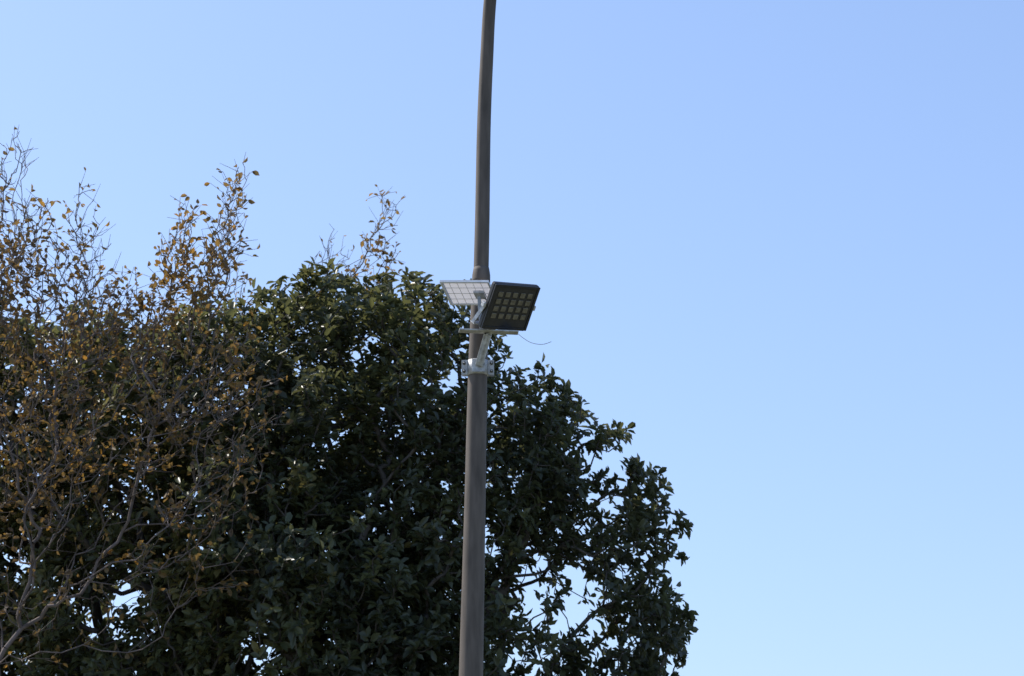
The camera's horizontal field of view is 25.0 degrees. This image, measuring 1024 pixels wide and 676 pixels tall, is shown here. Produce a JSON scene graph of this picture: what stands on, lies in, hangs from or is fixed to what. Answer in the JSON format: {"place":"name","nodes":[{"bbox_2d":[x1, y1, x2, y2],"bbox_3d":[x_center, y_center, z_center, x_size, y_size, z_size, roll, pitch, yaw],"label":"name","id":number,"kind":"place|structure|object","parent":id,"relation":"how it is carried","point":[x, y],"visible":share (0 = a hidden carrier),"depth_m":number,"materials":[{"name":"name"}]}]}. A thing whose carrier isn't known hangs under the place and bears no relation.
{"place":"outdoors","nodes":[
{"label":"outdoors","id":0,"kind":"place"},
{"bbox_2d":[0,0,1023,675],"label":"sky","id":1,"kind":"structure","parent":0,"point":[779,242],"materials":[{"name":"blue"}]},
{"label":"ground","id":2,"kind":"structure","parent":0,"visible":0},
{"bbox_2d":[0,126,293,675],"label":"autumn tree","id":3,"kind":"object","parent":2,"relation":"on","point":[168,303],"visible":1,"depth_m":18.92,"materials":[{"name":"brown plant"}]},
{"bbox_2d":[178,184,404,367],"bbox_3d":[-2.279,2.964,22.525,2.417,9.271,1.089,0,-15,0],"label":"autumn tree","id":4,"kind":"object","parent":2,"relation":"on","point":[377,242],"visible":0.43,"depth_m":23.29,"materials":[{"name":"brown plant"}]},
{"bbox_2d":[0,256,698,675],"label":"evergreen tree","id":5,"kind":"object","parent":2,"relation":"on","point":[330,588],"visible":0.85,"depth_m":19.76,"materials":[{"name":"green plant"}]},
{"bbox_2d":[459,0,495,675],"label":"street lamp","id":6,"kind":"object","parent":2,"relation":"on","point":[472,624],"visible":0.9,"depth_m":12.86,"materials":[{"name":"metal"}]},
{"bbox_2d":[439,280,549,376],"bbox_3d":[-0.094,-0.071,12.870,0.531,0.485,0.412,-7,-17,25],"label":"solar floodlight","id":7,"kind":"object","parent":6,"relation":"attached to","point":[507,308],"visible":1,"depth_m":12.87,"materials":[{"name":"metal"}]}
]}

